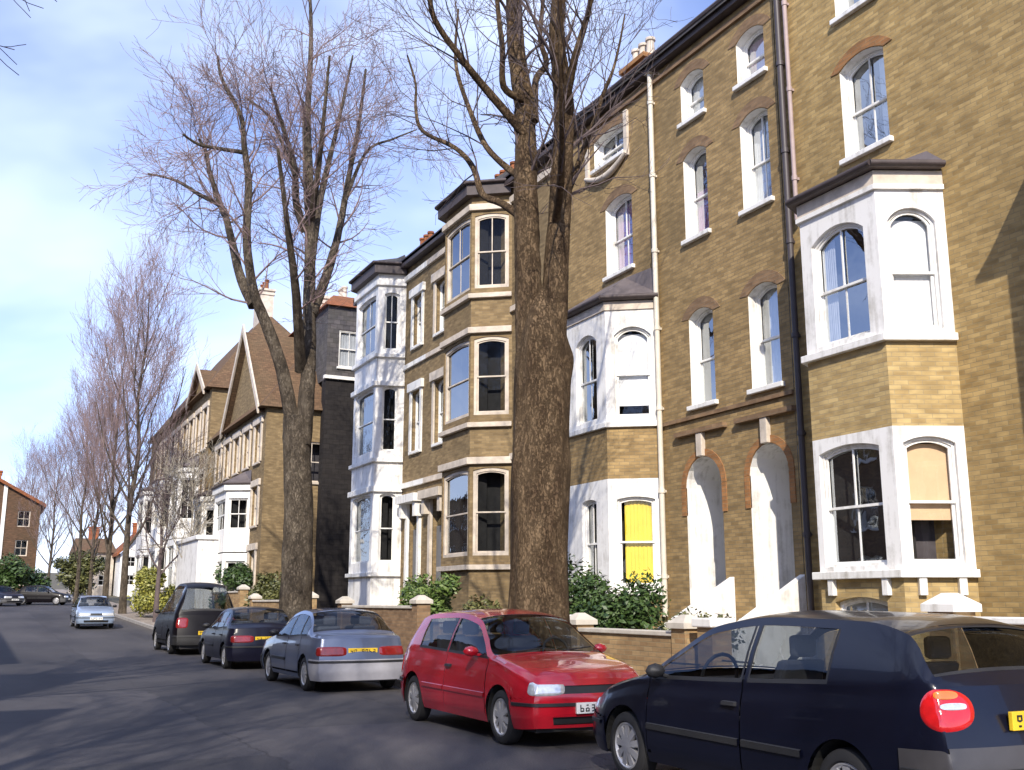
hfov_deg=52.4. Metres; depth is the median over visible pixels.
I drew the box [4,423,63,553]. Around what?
bare tree
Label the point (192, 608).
parked car
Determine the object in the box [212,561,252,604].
shrub
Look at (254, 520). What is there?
window
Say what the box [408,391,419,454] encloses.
window
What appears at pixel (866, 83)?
window
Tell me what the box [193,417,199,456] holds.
window
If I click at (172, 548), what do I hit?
window
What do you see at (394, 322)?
window
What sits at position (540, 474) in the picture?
street tree
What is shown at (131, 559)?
window
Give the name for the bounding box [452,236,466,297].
window
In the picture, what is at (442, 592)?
shrub
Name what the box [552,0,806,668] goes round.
brick house
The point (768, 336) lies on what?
window
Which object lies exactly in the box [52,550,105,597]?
hedge
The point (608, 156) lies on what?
window
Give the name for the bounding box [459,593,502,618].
shrub
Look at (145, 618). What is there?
pavement
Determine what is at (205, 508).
window
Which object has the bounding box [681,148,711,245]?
window
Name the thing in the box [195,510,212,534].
window
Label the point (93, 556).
bare tree
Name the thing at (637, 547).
window
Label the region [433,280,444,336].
window
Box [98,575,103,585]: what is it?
window
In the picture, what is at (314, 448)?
window
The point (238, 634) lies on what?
parked car
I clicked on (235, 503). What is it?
window
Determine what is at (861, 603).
window
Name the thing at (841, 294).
window
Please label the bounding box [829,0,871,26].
window
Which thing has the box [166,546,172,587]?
window
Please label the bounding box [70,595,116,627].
parked car
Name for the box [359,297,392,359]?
window
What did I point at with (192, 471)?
garden tree
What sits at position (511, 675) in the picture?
parked car
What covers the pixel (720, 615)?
shrub
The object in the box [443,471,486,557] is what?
window
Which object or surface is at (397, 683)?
kerb
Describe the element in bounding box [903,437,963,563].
window
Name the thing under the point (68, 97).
sky
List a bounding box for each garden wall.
[215,584,249,608]
[248,592,318,612]
[335,595,432,656]
[570,613,697,675]
[920,593,1023,667]
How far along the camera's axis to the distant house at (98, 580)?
109.30 m
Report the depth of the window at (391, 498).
37.61 m
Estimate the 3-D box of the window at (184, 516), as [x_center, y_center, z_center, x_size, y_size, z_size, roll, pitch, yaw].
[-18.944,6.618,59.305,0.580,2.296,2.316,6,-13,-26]
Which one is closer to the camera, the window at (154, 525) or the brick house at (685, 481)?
the brick house at (685, 481)
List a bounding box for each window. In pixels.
[14,540,27,555]
[17,511,30,526]
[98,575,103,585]
[128,557,134,566]
[128,575,132,584]
[134,556,148,588]
[138,501,151,534]
[150,551,165,572]
[152,492,167,528]
[157,551,165,588]
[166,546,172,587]
[169,548,172,584]
[171,480,187,519]
[174,545,177,585]
[179,478,195,518]
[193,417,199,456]
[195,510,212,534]
[200,411,206,451]
[204,508,213,534]
[214,452,219,485]
[215,500,238,531]
[218,503,224,529]
[219,562,235,590]
[222,446,228,480]
[225,561,244,590]
[228,498,247,528]
[231,439,238,476]
[241,433,259,471]
[249,488,256,528]
[249,551,253,591]
[252,426,260,466]
[310,442,319,484]
[336,330,355,369]
[353,496,387,563]
[356,390,390,456]
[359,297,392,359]
[362,501,370,560]
[365,399,372,452]
[368,310,375,353]
[378,494,394,561]
[381,387,397,450]
[383,293,399,349]
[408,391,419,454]
[410,296,421,350]
[431,380,442,446]
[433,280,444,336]
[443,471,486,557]
[445,341,487,424]
[447,219,487,303]
[449,477,464,552]
[450,353,465,419]
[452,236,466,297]
[473,468,508,554]
[474,337,508,414]
[475,213,508,287]
[578,336,596,424]
[585,500,597,582]
[590,127,623,175]
[602,195,634,282]
[614,327,652,416]
[617,497,657,585]
[677,72,706,129]
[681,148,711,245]
[687,309,718,410]
[732,28,776,91]
[738,110,783,216]
[747,284,794,394]
[814,223,869,346]
[822,443,916,566]
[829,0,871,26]
[831,452,865,561]
[835,245,850,338]
[839,49,893,165]
[840,597,887,610]
[887,209,941,327]
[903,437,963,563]
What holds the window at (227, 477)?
in the gabled house at (247, 507)
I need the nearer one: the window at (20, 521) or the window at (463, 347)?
the window at (463, 347)
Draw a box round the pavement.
[49,589,154,625]
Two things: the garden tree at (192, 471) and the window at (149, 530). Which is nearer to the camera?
the garden tree at (192, 471)
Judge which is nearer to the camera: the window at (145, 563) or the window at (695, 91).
the window at (695, 91)
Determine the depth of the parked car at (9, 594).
73.33 m
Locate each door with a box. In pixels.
[412,530,415,581]
[436,525,440,580]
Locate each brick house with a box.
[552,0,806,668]
[772,0,1023,635]
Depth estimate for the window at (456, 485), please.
31.50 m
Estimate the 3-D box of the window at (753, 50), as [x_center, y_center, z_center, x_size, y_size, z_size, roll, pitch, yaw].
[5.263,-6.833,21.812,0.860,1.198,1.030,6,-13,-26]
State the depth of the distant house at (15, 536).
89.94 m
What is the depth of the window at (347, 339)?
47.38 m
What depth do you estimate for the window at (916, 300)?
16.70 m
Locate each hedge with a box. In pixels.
[0,551,51,591]
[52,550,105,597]
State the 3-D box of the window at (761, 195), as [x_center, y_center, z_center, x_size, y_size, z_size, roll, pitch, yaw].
[5.263,-4.562,21.337,0.860,2.138,1.030,6,-13,-26]
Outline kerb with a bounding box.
[49,591,400,687]
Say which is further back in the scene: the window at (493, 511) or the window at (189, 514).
the window at (189, 514)
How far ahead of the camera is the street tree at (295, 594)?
29.30 m
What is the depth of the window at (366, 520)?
39.36 m
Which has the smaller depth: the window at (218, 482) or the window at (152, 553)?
the window at (218, 482)
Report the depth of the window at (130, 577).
106.74 m
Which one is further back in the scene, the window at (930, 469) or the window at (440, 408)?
the window at (440, 408)
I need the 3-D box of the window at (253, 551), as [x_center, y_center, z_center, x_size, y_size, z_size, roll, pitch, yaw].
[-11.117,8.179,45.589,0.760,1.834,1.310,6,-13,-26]
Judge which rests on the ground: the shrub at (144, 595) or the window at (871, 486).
the shrub at (144, 595)
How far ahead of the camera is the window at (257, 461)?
47.08 m
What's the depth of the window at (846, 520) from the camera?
17.18 m
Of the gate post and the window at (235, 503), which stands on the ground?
the gate post
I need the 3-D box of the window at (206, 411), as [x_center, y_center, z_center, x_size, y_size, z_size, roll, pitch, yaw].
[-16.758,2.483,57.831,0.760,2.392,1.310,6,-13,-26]
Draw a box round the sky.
[0,0,715,572]
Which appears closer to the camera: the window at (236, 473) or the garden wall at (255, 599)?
the garden wall at (255, 599)
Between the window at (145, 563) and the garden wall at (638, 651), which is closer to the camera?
the garden wall at (638, 651)
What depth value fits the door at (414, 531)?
36.39 m
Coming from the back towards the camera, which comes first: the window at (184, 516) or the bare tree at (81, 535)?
the bare tree at (81, 535)
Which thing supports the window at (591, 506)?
in the brick house at (685, 481)
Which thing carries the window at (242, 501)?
in the gabled house at (247, 507)
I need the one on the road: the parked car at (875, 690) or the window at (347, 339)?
the parked car at (875, 690)
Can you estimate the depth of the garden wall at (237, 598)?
41.93 m
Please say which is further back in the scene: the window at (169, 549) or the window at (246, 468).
the window at (169, 549)
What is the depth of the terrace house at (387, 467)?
38.17 m
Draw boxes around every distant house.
[0,470,45,591]
[68,526,116,595]
[111,517,137,596]
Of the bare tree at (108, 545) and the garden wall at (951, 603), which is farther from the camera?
the bare tree at (108, 545)
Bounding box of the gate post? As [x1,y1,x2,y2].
[692,618,735,667]
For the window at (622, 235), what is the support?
in the brick house at (685, 481)
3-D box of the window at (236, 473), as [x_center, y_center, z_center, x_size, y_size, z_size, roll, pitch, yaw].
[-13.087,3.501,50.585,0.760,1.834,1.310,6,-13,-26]
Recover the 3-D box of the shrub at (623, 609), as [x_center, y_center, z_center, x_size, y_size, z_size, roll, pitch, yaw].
[1.762,4.297,19.790,1.782,2.311,2.756,6,-13,-26]
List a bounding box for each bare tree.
[0,0,56,74]
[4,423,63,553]
[15,419,90,591]
[34,358,135,604]
[49,359,135,599]
[57,181,220,613]
[67,280,195,602]
[98,414,216,621]
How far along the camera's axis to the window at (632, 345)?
23.86 m
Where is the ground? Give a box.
[35,573,131,606]
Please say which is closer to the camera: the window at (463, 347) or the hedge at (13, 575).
the window at (463, 347)
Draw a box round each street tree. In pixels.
[71,0,487,632]
[330,0,691,652]
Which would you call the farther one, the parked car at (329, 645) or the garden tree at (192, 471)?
the garden tree at (192, 471)
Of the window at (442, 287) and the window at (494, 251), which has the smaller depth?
the window at (494, 251)
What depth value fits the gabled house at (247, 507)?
46.73 m
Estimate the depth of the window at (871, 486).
17.05 m
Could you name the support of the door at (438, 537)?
in the terrace house at (471, 353)
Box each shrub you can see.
[127,565,174,616]
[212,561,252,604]
[243,571,281,606]
[397,571,461,614]
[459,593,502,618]
[568,553,670,629]
[658,606,734,630]
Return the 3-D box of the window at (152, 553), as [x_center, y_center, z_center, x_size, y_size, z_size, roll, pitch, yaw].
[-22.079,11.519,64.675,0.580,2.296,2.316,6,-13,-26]
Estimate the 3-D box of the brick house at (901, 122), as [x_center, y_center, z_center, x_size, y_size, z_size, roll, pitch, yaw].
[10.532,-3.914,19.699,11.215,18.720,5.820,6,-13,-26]
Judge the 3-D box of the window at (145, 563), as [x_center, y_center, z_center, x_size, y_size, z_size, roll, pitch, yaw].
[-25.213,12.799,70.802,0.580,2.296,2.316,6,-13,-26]
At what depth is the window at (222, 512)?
49.01 m
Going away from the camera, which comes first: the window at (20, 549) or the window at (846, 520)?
the window at (846, 520)
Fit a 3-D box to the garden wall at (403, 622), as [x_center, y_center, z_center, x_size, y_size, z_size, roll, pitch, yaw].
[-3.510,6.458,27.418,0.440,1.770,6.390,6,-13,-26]
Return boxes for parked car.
[0,585,23,605]
[18,585,71,604]
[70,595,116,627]
[152,582,233,653]
[198,606,289,668]
[260,608,403,690]
[400,609,638,743]
[592,610,1023,769]
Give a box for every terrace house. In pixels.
[345,231,441,604]
[417,138,797,618]
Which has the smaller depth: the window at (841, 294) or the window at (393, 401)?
the window at (841, 294)
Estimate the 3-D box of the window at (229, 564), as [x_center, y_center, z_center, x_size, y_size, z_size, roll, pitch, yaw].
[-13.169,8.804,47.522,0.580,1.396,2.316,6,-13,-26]
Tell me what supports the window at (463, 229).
in the terrace house at (471, 353)
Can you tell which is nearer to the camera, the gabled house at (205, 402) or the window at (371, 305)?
the window at (371, 305)
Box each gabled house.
[131,279,290,604]
[175,286,356,608]
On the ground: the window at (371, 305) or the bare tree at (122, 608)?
the bare tree at (122, 608)
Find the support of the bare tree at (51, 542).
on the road
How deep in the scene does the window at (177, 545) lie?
57.33 m
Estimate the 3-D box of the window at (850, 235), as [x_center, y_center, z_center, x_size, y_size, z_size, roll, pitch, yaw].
[5.768,-1.683,17.470,0.580,1.996,1.196,6,-13,-26]
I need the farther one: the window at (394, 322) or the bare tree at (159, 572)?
the bare tree at (159, 572)
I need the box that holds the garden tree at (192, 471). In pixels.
[140,433,226,557]
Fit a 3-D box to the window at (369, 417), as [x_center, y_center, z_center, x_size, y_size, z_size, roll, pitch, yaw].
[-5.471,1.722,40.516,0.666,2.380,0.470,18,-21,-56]
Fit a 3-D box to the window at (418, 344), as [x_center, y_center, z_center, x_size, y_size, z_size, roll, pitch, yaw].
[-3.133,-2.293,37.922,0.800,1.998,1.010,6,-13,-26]
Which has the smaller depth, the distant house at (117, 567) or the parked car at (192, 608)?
the parked car at (192, 608)
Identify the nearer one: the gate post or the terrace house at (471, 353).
the gate post
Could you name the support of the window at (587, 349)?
in the brick house at (685, 481)
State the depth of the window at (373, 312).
40.96 m
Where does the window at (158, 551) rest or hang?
in the gabled house at (205, 402)
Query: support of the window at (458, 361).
in the terrace house at (471, 353)
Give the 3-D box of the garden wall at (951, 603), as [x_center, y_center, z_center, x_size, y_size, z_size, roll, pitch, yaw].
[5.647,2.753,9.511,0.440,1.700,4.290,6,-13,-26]
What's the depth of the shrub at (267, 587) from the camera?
40.88 m
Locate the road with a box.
[0,591,685,769]
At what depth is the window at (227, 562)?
46.40 m
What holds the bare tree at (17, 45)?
on the ground
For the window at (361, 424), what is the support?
in the terrace house at (387, 467)
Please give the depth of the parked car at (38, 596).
76.50 m
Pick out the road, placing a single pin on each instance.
(121, 694)
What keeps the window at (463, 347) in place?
in the terrace house at (471, 353)
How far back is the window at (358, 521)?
39.10 m
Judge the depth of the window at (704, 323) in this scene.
22.70 m

